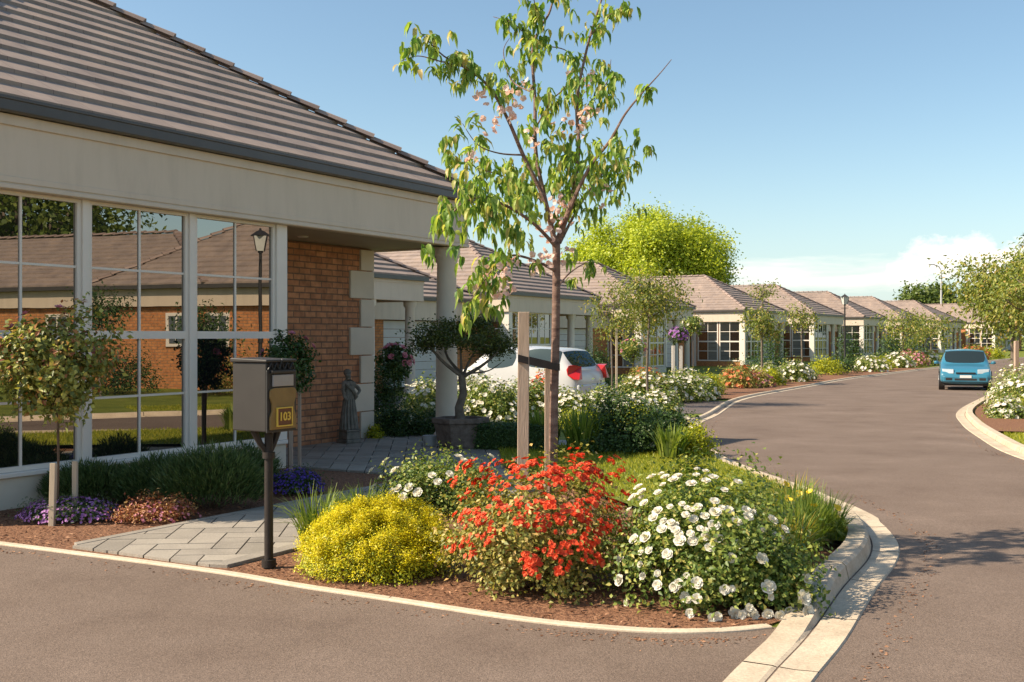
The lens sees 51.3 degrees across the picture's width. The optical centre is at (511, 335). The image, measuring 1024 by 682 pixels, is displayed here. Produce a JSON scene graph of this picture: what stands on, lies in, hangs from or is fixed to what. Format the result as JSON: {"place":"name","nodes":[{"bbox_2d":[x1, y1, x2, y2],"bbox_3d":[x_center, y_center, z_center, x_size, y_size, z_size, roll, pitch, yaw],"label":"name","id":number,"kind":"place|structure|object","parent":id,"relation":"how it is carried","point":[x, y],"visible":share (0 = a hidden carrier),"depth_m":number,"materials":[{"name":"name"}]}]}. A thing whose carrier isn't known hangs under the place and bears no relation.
{"place":"outdoors","nodes":[
{"label":"outdoors","id":0,"kind":"place"},
{"bbox_2d":[73,433,639,566],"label":"paving","id":1,"kind":"structure","parent":0,"point":[206,543],"depth_m":8.64,"materials":[{"name":"grey stone"}]},
{"bbox_2d":[336,369,361,443],"bbox_3d":[-2.309,0.995,15.214,0.333,1.050,0.260,0,0,-45],"label":"garden statue","id":2,"kind":"object","parent":1,"relation":"on","point":[348,430],"visible":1,"depth_m":15.13,"materials":[{"name":"stone"}]},
{"bbox_2d":[432,416,488,448],"bbox_3d":[-0.700,1.316,14.550,0.795,0.410,0.589,0,0,-11],"label":"stone planter","id":3,"kind":"object","parent":1,"relation":"on","point":[452,430],"visible":0.88,"depth_m":14.32,"materials":[{"name":"stone"}]},
{"bbox_2d":[395,311,517,418],"bbox_3d":[-0.646,0.417,14.564,1.842,1.601,1.430,0,0,0],"label":"bonsai tree","id":4,"kind":"object","parent":3,"relation":"in","point":[437,338],"visible":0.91,"depth_m":14.42,"materials":[{"name":"green plant"}]},
{"bbox_2d":[0,358,1023,681],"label":"road","id":5,"kind":"structure","parent":0,"point":[908,450],"depth_m":5.98,"materials":[{"name":"grey asphalt"}]},
{"bbox_2d":[0,407,1021,680],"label":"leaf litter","id":6,"kind":"object","parent":5,"relation":"on","point":[670,639],"visible":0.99,"depth_m":5.82,"materials":[{"name":"brown plant"}]},
{"bbox_2d":[695,359,1007,681],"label":"gutter channel","id":7,"kind":"object","parent":5,"relation":"on","point":[820,646],"visible":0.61,"depth_m":6.03,"materials":[{"name":"concrete"}]},
{"bbox_2d":[934,349,995,389],"bbox_3d":[15.901,1.184,37.503,1.992,1.442,3.878,0,0,22],"label":"blue car","id":8,"kind":"object","parent":5,"relation":"on","point":[964,367],"visible":0.95,"depth_m":36.19,"materials":[{"name":"paint"}]},
{"bbox_2d":[956,391,1023,459],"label":"gutter channel","id":9,"kind":"object","parent":5,"relation":"on","point":[965,422],"visible":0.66,"depth_m":17.37,"materials":[{"name":"concrete"}]},
{"bbox_2d":[381,414,699,443],"bbox_3d":[0.250,1.605,19.100,7.500,0.094,7.800,0,0,0],"label":"lawn strip","id":10,"kind":"object","parent":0,"point":[562,437],"visible":0.08,"depth_m":17.94,"materials":[{"name":"green plant"}]},
{"bbox_2d":[372,357,412,427],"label":"shrub","id":11,"kind":"object","parent":10,"relation":"on","point":[387,397],"visible":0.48,"depth_m":16.95,"materials":[{"name":"green plant"}]},
{"bbox_2d":[374,342,416,403],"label":"standard rose","id":12,"kind":"object","parent":10,"relation":"on","point":[397,357],"visible":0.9,"depth_m":17.28,"materials":[{"name":"green plant"}]},
{"bbox_2d":[374,399,430,438],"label":"shrub","id":13,"kind":"object","parent":10,"relation":"on","point":[392,419],"visible":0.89,"depth_m":16.24,"materials":[{"name":"green plant"}]},
{"bbox_2d":[405,397,435,434],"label":"shrub","id":14,"kind":"object","parent":10,"relation":"on","point":[430,429],"visible":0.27,"depth_m":16.32,"materials":[{"name":"green plant"}]},
{"bbox_2d":[395,366,457,421],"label":"white rose bush","id":15,"kind":"object","parent":10,"relation":"on","point":[425,401],"visible":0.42,"depth_m":19.08,"materials":[{"name":"green plant"}]},
{"bbox_2d":[457,367,533,423],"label":"white rose bush","id":16,"kind":"object","parent":10,"relation":"on","point":[497,403],"visible":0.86,"depth_m":19.33,"materials":[{"name":"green plant"}]},
{"bbox_2d":[501,368,567,421],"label":"white rose bush","id":17,"kind":"object","parent":10,"relation":"on","point":[535,389],"visible":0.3,"depth_m":20.02,"materials":[{"name":"green plant"}]},
{"bbox_2d":[539,384,598,418],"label":"white rose bush","id":18,"kind":"object","parent":10,"relation":"on","point":[563,398],"visible":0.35,"depth_m":19.64,"materials":[{"name":"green plant"}]},
{"bbox_2d":[634,385,685,413],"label":"white rose bush","id":19,"kind":"object","parent":10,"relation":"on","point":[670,398],"visible":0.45,"depth_m":20.82,"materials":[{"name":"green plant"}]},
{"bbox_2d":[374,396,732,413],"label":"driveway","id":20,"kind":"structure","parent":0,"point":[702,407],"depth_m":26.17,"materials":[{"name":"grey asphalt"}]},
{"bbox_2d":[432,346,608,399],"bbox_3d":[0.149,1.004,26.364,4.236,1.527,2.062,0,0,31],"label":"white car","id":21,"kind":"object","parent":20,"relation":"on","point":[579,368],"visible":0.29,"depth_m":25.40,"materials":[{"name":"paint"}]},
{"bbox_2d":[639,369,691,402],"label":"flowering bush","id":22,"kind":"object","parent":20,"relation":"on","point":[669,383],"visible":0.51,"depth_m":27.32,"materials":[{"name":"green plant"}]},
{"bbox_2d":[667,368,715,402],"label":"flowering bush","id":23,"kind":"object","parent":20,"relation":"on","point":[697,391],"visible":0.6,"depth_m":27.91,"materials":[{"name":"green plant"}]},
{"bbox_2d":[109,0,1023,336],"label":"sky","id":24,"kind":"structure","parent":0,"point":[848,146],"materials":[{"name":"blue"}]},
{"bbox_2d":[498,442,847,540],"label":"lawn","id":25,"kind":"structure","parent":0,"point":[653,472],"depth_m":11.39,"materials":[{"name":"green plant"}]},
{"bbox_2d":[558,399,611,452],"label":"agapanthus","id":26,"kind":"object","parent":25,"relation":"on","point":[573,432],"visible":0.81,"depth_m":13.57,"materials":[{"name":"green plant"}]},
{"bbox_2d":[562,380,682,455],"bbox_3d":[1.442,1.078,13.819,1.596,1.014,1.399,0,0,-28],"label":"shrub","id":27,"kind":"object","parent":25,"relation":"on","point":[626,429],"visible":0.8,"depth_m":13.60,"materials":[{"name":"green plant"}]},
{"bbox_2d":[647,422,696,456],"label":"agapanthus","id":28,"kind":"object","parent":25,"relation":"on","point":[667,443],"visible":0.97,"depth_m":12.95,"materials":[{"name":"green plant"}]},
{"bbox_2d":[633,399,714,451],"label":"shrub","id":29,"kind":"object","parent":25,"relation":"on","point":[674,419],"visible":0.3,"depth_m":13.84,"materials":[{"name":"green plant"}]},
{"bbox_2d":[748,469,827,508],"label":"daylily","id":30,"kind":"object","parent":25,"relation":"on","point":[795,484],"visible":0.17,"depth_m":8.97,"materials":[{"name":"green plant"}]},
{"bbox_2d":[774,477,843,517],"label":"daylily","id":31,"kind":"object","parent":25,"relation":"on","point":[810,492],"visible":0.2,"depth_m":8.43,"materials":[{"name":"green plant"}]},
{"bbox_2d":[781,487,867,542],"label":"daylily","id":32,"kind":"object","parent":25,"relation":"on","point":[841,525],"visible":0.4,"depth_m":7.85,"materials":[{"name":"green plant"}]},
{"bbox_2d":[384,337,1023,626],"bbox_3d":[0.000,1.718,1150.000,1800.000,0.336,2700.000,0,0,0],"label":"ground","id":33,"kind":"structure","parent":0,"point":[712,369],"depth_m":57.57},
{"bbox_2d":[0,0,475,510],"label":"brick house","id":34,"kind":"structure","parent":33,"relation":"on","point":[196,218],"depth_m":11.46,"materials":[{"name":"white paint"}]},
{"bbox_2d":[0,190,80,472],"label":"window","id":35,"kind":"structure","parent":34,"relation":"in","point":[40,235],"depth_m":9.75,"materials":[{"name":"clear glass"}]},
{"bbox_2d":[90,201,187,461],"bbox_3d":[-3.759,-0.043,10.738,0.072,2.513,1.235,0,0,31],"label":"window","id":36,"kind":"structure","parent":34,"relation":"in","point":[139,256],"depth_m":10.73,"materials":[{"name":"clear glass"}]},
{"bbox_2d":[196,215,274,448],"bbox_3d":[-3.087,-0.043,11.858,0.072,2.513,1.218,0,0,31],"label":"window","id":37,"kind":"structure","parent":34,"relation":"in","point":[235,259],"depth_m":11.75,"materials":[{"name":"clear glass"}]},
{"bbox_2d":[74,473,441,544],"bbox_3d":[-1.990,1.544,9.805,0.084,0.053,4.712,0,0,31],"label":"path border","id":38,"kind":"object","parent":33,"relation":"on","point":[168,525],"visible":0.23,"depth_m":8.77,"materials":[{"name":"grey concrete"}]},
{"bbox_2d":[210,484,544,567],"bbox_3d":[-0.676,1.543,9.207,0.124,0.054,4.986,0,0,31],"label":"path border","id":39,"kind":"object","parent":33,"relation":"on","point":[249,558],"visible":0.26,"depth_m":7.33,"materials":[{"name":"grey concrete"}]},
{"bbox_2d":[0,541,771,633],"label":"path edging","id":40,"kind":"object","parent":33,"relation":"on","point":[754,627],"visible":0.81,"depth_m":6.12,"materials":[{"name":"beige concrete"}]},
{"bbox_2d":[0,467,843,627],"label":"garden bed","id":41,"kind":"object","parent":33,"relation":"on","point":[353,479],"visible":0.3,"depth_m":6.66,"materials":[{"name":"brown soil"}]},
{"bbox_2d":[48,463,56,525],"bbox_3d":[-3.727,1.415,8.650,0.065,0.769,0.045,0,0,0],"label":"timber stake","id":42,"kind":"object","parent":41,"relation":"on","point":[52,489],"visible":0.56,"depth_m":8.63,"materials":[{"name":"beige wood"}]},
{"bbox_2d":[8,489,125,525],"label":"purple flowers","id":43,"kind":"object","parent":41,"relation":"on","point":[81,510],"visible":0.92,"depth_m":8.77,"materials":[{"name":"purple plant"}]},
{"bbox_2d":[0,291,133,520],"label":"standard rose","id":44,"kind":"object","parent":41,"relation":"on","point":[58,373],"visible":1,"depth_m":8.74,"materials":[{"name":"green plant"}]},
{"bbox_2d":[36,456,146,501],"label":"lavender bush","id":45,"kind":"object","parent":41,"relation":"on","point":[93,477],"visible":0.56,"depth_m":9.66,"materials":[{"name":"green plant"}]},
{"bbox_2d":[100,488,205,523],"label":"groundcover","id":46,"kind":"object","parent":41,"relation":"on","point":[172,508],"visible":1,"depth_m":8.79,"materials":[{"name":"pink plant"}]},
{"bbox_2d":[105,446,206,502],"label":"lavender bush","id":47,"kind":"object","parent":41,"relation":"on","point":[141,470],"visible":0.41,"depth_m":9.59,"materials":[{"name":"green plant"}]},
{"bbox_2d":[146,438,263,508],"bbox_3d":[-2.689,1.215,9.498,1.128,0.642,0.912,0,0,0],"label":"lavender bush","id":48,"kind":"object","parent":41,"relation":"on","point":[210,473],"visible":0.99,"depth_m":9.32,"materials":[{"name":"green plant"}]},
{"bbox_2d":[220,438,282,483],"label":"lavender bush","id":49,"kind":"object","parent":41,"relation":"on","point":[251,450],"visible":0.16,"depth_m":10.68,"materials":[{"name":"green plant"}]},
{"bbox_2d":[230,357,296,568],"bbox_3d":[-1.640,0.988,7.091,0.357,1.685,0.289,0,0,31],"label":"letterbox","id":50,"kind":"object","parent":41,"relation":"on","point":[264,394],"visible":1,"depth_m":7.01,"materials":[{"name":"paint"}]},
{"bbox_2d":[256,329,321,474],"bbox_3d":[-2.450,0.781,11.741,0.762,1.719,0.693,0,0,-43],"label":"standard rose","id":51,"kind":"object","parent":41,"relation":"on","point":[298,350],"visible":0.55,"depth_m":11.65,"materials":[{"name":"green plant"}]},
{"bbox_2d":[273,463,333,494],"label":"violet flowers","id":52,"kind":"object","parent":41,"relation":"on","point":[293,481],"visible":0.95,"depth_m":10.30,"materials":[{"name":"purple plant"}]},
{"bbox_2d":[273,482,343,544],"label":"strap plant","id":53,"kind":"object","parent":41,"relation":"on","point":[309,517],"visible":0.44,"depth_m":7.68,"materials":[{"name":"green plant"}]},
{"bbox_2d":[291,489,460,586],"bbox_3d":[-0.882,1.265,6.998,1.161,0.586,1.024,0,0,0],"label":"golden shrub","id":54,"kind":"object","parent":41,"relation":"on","point":[357,530],"visible":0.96,"depth_m":6.74,"materials":[{"name":"yellow plant"}]},
{"bbox_2d":[361,439,516,516],"bbox_3d":[-0.722,1.252,9.398,1.547,0.670,1.290,0,0,0],"label":"white rose bush","id":55,"kind":"object","parent":41,"relation":"on","point":[415,481],"visible":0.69,"depth_m":9.17,"materials":[{"name":"green plant"}]},
{"bbox_2d":[471,419,560,449],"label":"hedge","id":56,"kind":"object","parent":41,"relation":"on","point":[496,435],"visible":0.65,"depth_m":14.20,"materials":[{"name":"green plant"}]},
{"bbox_2d":[517,312,529,503],"bbox_3d":[0.073,0.821,7.050,0.085,1.957,0.075,0,0,0],"label":"timber stake","id":57,"kind":"object","parent":41,"relation":"on","point":[523,398],"visible":0.51,"depth_m":7.01,"materials":[{"name":"brown wood"}]},
{"bbox_2d":[393,0,671,565],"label":"cherry tree","id":58,"kind":"object","parent":41,"relation":"on","point":[520,193],"visible":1,"depth_m":7.12,"materials":[{"name":"green plant"}]},
{"bbox_2d":[417,433,650,607],"bbox_3d":[0.139,1.097,6.616,1.430,0.979,1.343,0,0,-43],"label":"red rose bush","id":59,"kind":"object","parent":41,"relation":"on","point":[530,541],"visible":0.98,"depth_m":6.32,"materials":[{"name":"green plant"}]},
{"bbox_2d":[545,369,550,492],"bbox_3d":[0.250,1.011,7.270,0.055,1.578,0.055,0,0,0],"label":"timber stake","id":60,"kind":"object","parent":41,"relation":"on","point":[547,389],"visible":0.26,"depth_m":7.24,"materials":[{"name":"brown wood"}]},
{"bbox_2d":[678,419,723,457],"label":"shrub","id":61,"kind":"object","parent":41,"relation":"on","point":[701,441],"visible":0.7,"depth_m":13.20,"materials":[{"name":"green plant"}]},
{"bbox_2d":[582,429,836,621],"bbox_3d":[1.124,1.095,6.405,1.387,0.982,1.565,0,0,-12],"label":"white rose bush","id":62,"kind":"object","parent":41,"relation":"on","point":[684,541],"visible":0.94,"depth_m":6.04,"materials":[{"name":"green plant"}]},
{"bbox_2d":[710,499,840,621],"bbox_3d":[1.459,1.261,6.145,0.852,0.648,0.878,0,0,0],"label":"white rose bush","id":63,"kind":"object","parent":41,"relation":"on","point":[774,583],"visible":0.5,"depth_m":5.89,"materials":[{"name":"green plant"}]},
{"bbox_2d":[752,508,833,567],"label":"daylily","id":64,"kind":"object","parent":41,"relation":"on","point":[799,536],"visible":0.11,"depth_m":6.95,"materials":[{"name":"green plant"}]},
{"bbox_2d":[757,498,837,552],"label":"daylily","id":65,"kind":"object","parent":41,"relation":"on","point":[789,514],"visible":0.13,"depth_m":7.32,"materials":[{"name":"green plant"}]},
{"bbox_2d":[777,488,854,548],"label":"daylily","id":66,"kind":"object","parent":41,"relation":"on","point":[818,522],"visible":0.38,"depth_m":7.65,"materials":[{"name":"green plant"}]},
{"bbox_2d":[372,253,481,394],"bbox_3d":[-10.364,-1.156,35.438,17.601,6.076,15.521,0,0,31],"label":"bungalow","id":67,"kind":"object","parent":33,"relation":"on","point":[402,291],"visible":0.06,"depth_m":33.46,"materials":[{"name":"beige paint"}]},
{"bbox_2d":[383,321,435,387],"bbox_3d":[-3.232,0.588,35.329,0.060,2.148,3.500,0,0,31],"label":"garage door","id":68,"kind":"structure","parent":67,"relation":"in","point":[390,328],"depth_m":35.39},
{"bbox_2d":[377,239,610,386],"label":"bungalow","id":69,"kind":"object","parent":33,"relation":"on","point":[532,296],"visible":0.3,"depth_m":41.81,"materials":[{"name":"tile"}]},
{"bbox_2d":[529,313,538,345],"bbox_3d":[0.722,0.327,39.835,0.072,2.430,1.180,0,0,27],"label":"window","id":70,"kind":"structure","parent":69,"relation":"in","point":[533,317],"depth_m":39.99,"materials":[{"name":"clear glass"}]},
{"bbox_2d":[539,313,550,345],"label":"window","id":71,"kind":"structure","parent":69,"relation":"in","point":[544,318],"depth_m":40.84,"materials":[{"name":"clear glass"}]},
{"bbox_2d":[526,261,696,373],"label":"bungalow","id":72,"kind":"object","parent":33,"relation":"on","point":[660,357],"visible":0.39,"depth_m":54.56,"materials":[{"name":"tile"}]},
{"bbox_2d":[610,318,635,367],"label":"window","id":73,"kind":"structure","parent":72,"relation":"in","point":[622,363],"depth_m":52.01,"materials":[{"name":"glass"}]},
{"bbox_2d":[578,272,656,392],"bbox_3d":[2.458,0.154,25.098,1.671,3.309,1.565,0,0,45],"label":"young tree","id":74,"kind":"object","parent":33,"relation":"on","point":[613,324],"visible":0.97,"depth_m":25.09,"materials":[{"name":"green plant"}]},
{"bbox_2d":[618,337,646,375],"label":"standard rose","id":75,"kind":"object","parent":33,"relation":"on","point":[632,352],"visible":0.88,"depth_m":30.89,"materials":[{"name":"green plant"}]},
{"bbox_2d":[614,367,667,397],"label":"flowering bush","id":76,"kind":"object","parent":33,"relation":"on","point":[632,384],"visible":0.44,"depth_m":26.86,"materials":[{"name":"white plant"}]},
{"bbox_2d":[545,192,746,284],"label":"tree","id":77,"kind":"object","parent":33,"relation":"on","point":[656,234],"visible":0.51,"depth_m":90.36,"materials":[{"name":"green plant"}]},
{"bbox_2d":[604,258,702,392],"bbox_3d":[3.433,-0.054,26.384,2.407,3.754,2.806,0,0,0],"label":"young tree","id":78,"kind":"object","parent":33,"relation":"on","point":[648,310],"visible":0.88,"depth_m":26.08,"materials":[{"name":"green plant"}]},
{"bbox_2d":[666,325,690,370],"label":"standard rose","id":79,"kind":"object","parent":33,"relation":"on","point":[678,335],"visible":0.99,"depth_m":32.90,"materials":[{"name":"purple plant"}]},
{"bbox_2d":[635,274,788,366],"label":"bungalow","id":80,"kind":"object","parent":33,"relation":"on","point":[718,341],"visible":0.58,"depth_m":65.73,"materials":[{"name":"tile"}]},
{"bbox_2d":[698,322,717,360],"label":"window","id":81,"kind":"structure","parent":80,"relation":"in","point":[708,340],"depth_m":65.57,"materials":[{"name":"glass"}]},
{"bbox_2d":[719,322,739,360],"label":"window","id":82,"kind":"structure","parent":80,"relation":"in","point":[729,332],"depth_m":64.85,"materials":[{"name":"white paint"}]},
{"bbox_2d":[752,327,791,366],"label":"shrub","id":83,"kind":"object","parent":33,"relation":"on","point":[773,351],"visible":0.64,"depth_m":57.21,"materials":[{"name":"green plant"}]},
{"bbox_2d":[730,284,843,360],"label":"bungalow","id":84,"kind":"object","parent":33,"relation":"on","point":[817,344],"visible":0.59,"depth_m":79.53,"materials":[{"name":"tile"}]},
{"bbox_2d":[792,324,809,356],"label":"window","id":85,"kind":"structure","parent":84,"relation":"in","point":[796,337],"depth_m":77.67,"materials":[{"name":"glass"}]},
{"bbox_2d":[718,367,920,398],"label":"garden bed","id":86,"kind":"object","parent":33,"relation":"on","point":[732,393],"visible":0.34,"depth_m":41.54,"materials":[{"name":"brown soil"}]},
{"bbox_2d":[717,364,766,388],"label":"flowering bush","id":87,"kind":"object","parent":86,"relation":"on","point":[738,376],"visible":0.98,"depth_m":37.14,"materials":[{"name":"orange plant"}]},
{"bbox_2d":[734,297,785,369],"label":"young tree","id":88,"kind":"object","parent":86,"relation":"on","point":[758,323],"visible":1,"depth_m":40.97,"materials":[{"name":"green plant"}]},
{"bbox_2d":[777,355,818,381],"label":"flowering bush","id":89,"kind":"object","parent":86,"relation":"on","point":[798,372],"visible":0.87,"depth_m":43.19,"materials":[{"name":"white plant"}]},
{"bbox_2d":[774,298,824,362],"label":"young tree","id":90,"kind":"object","parent":86,"relation":"on","point":[802,321],"visible":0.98,"depth_m":48.97,"materials":[{"name":"green plant"}]},
{"bbox_2d":[804,352,849,374],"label":"shrub","id":91,"kind":"object","parent":86,"relation":"on","point":[822,363],"visible":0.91,"depth_m":50.76,"materials":[{"name":"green plant"}]},
{"bbox_2d":[853,352,891,371],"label":"flowering bush","id":92,"kind":"object","parent":86,"relation":"on","point":[868,364],"visible":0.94,"depth_m":54.68,"materials":[{"name":"white plant"}]},
{"bbox_2d":[793,291,886,357],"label":"bungalow","id":93,"kind":"object","parent":33,"relation":"on","point":[857,313],"visible":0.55,"depth_m":92.55,"materials":[{"name":"tile"}]},
{"bbox_2d":[827,319,870,361],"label":"shrub","id":94,"kind":"object","parent":33,"relation":"on","point":[856,341],"visible":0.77,"depth_m":70.85,"materials":[{"name":"green plant"}]},
{"bbox_2d":[691,357,1023,681],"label":"kerb","id":95,"kind":"structure","parent":33,"relation":"on","point":[784,640],"depth_m":6.28,"materials":[{"name":"concrete"}]},
{"bbox_2d":[848,296,925,353],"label":"bungalow","id":96,"kind":"object","parent":33,"relation":"on","point":[872,303],"visible":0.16,"depth_m":106.19,"materials":[{"name":"brown tile"}]},
{"bbox_2d":[870,307,945,350],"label":"young tree","id":97,"kind":"object","parent":33,"relation":"on","point":[909,328],"visible":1,"depth_m":65.71,"materials":[{"name":"green plant"}]},
{"bbox_2d":[883,300,963,352],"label":"bungalow","id":98,"kind":"object","parent":33,"relation":"on","point":[909,305],"visible":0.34,"depth_m":119.03,"materials":[{"name":"brown tile"}]},
{"bbox_2d":[892,279,956,304],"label":"tree","id":99,"kind":"object","parent":33,"relation":"on","point":[923,294],"visible":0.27,"depth_m":157.75,"materials":[{"name":"green plant"}]},
{"bbox_2d":[896,313,965,363],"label":"young tree","id":100,"kind":"object","parent":33,"relation":"on","point":[941,327],"visible":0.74,"depth_m":69.62,"materials":[{"name":"green plant"}]},
{"bbox_2d":[923,247,1023,370],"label":"young tree","id":101,"kind":"object","parent":33,"relation":"on","point":[976,274],"visible":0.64,"depth_m":45.95,"materials":[{"name":"green plant"}]},
{"bbox_2d":[925,303,1022,350],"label":"bungalow","id":102,"kind":"object","parent":33,"relation":"on","point":[972,339],"visible":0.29,"depth_m":128.41,"materials":[{"name":"brown tile"}]},
{"bbox_2d":[965,396,1023,453],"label":"kerb","id":103,"kind":"structure","parent":33,"relation":"on","point":[984,428],"depth_m":17.32,"materials":[{"name":"concrete"}]},
{"bbox_2d":[975,399,1023,431],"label":"garden bed","id":104,"kind":"object","parent":33,"relation":"on","point":[999,424],"visible":0.32,"depth_m":19.59,"materials":[{"name":"brown soil"}]},
{"bbox_2d":[969,255,1023,338],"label":"young tree","id":105,"kind":"object","parent":104,"relation":"on","point":[1007,301],"visible":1,"depth_m":30.18,"materials":[{"name":"green plant"}]},
{"bbox_2d":[974,369,1023,408],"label":"flowering bush","id":106,"kind":"object","parent":104,"relation":"on","point":[1010,383],"visible":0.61,"depth_m":23.18,"materials":[{"name":"white plant"}]},
{"bbox_2d":[982,392,1023,418],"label":"flowering bush","id":107,"kind":"object","parent":104,"relation":"on","point":[1004,408],"visible":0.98,"depth_m":20.82,"materials":[{"name":"white plant"}]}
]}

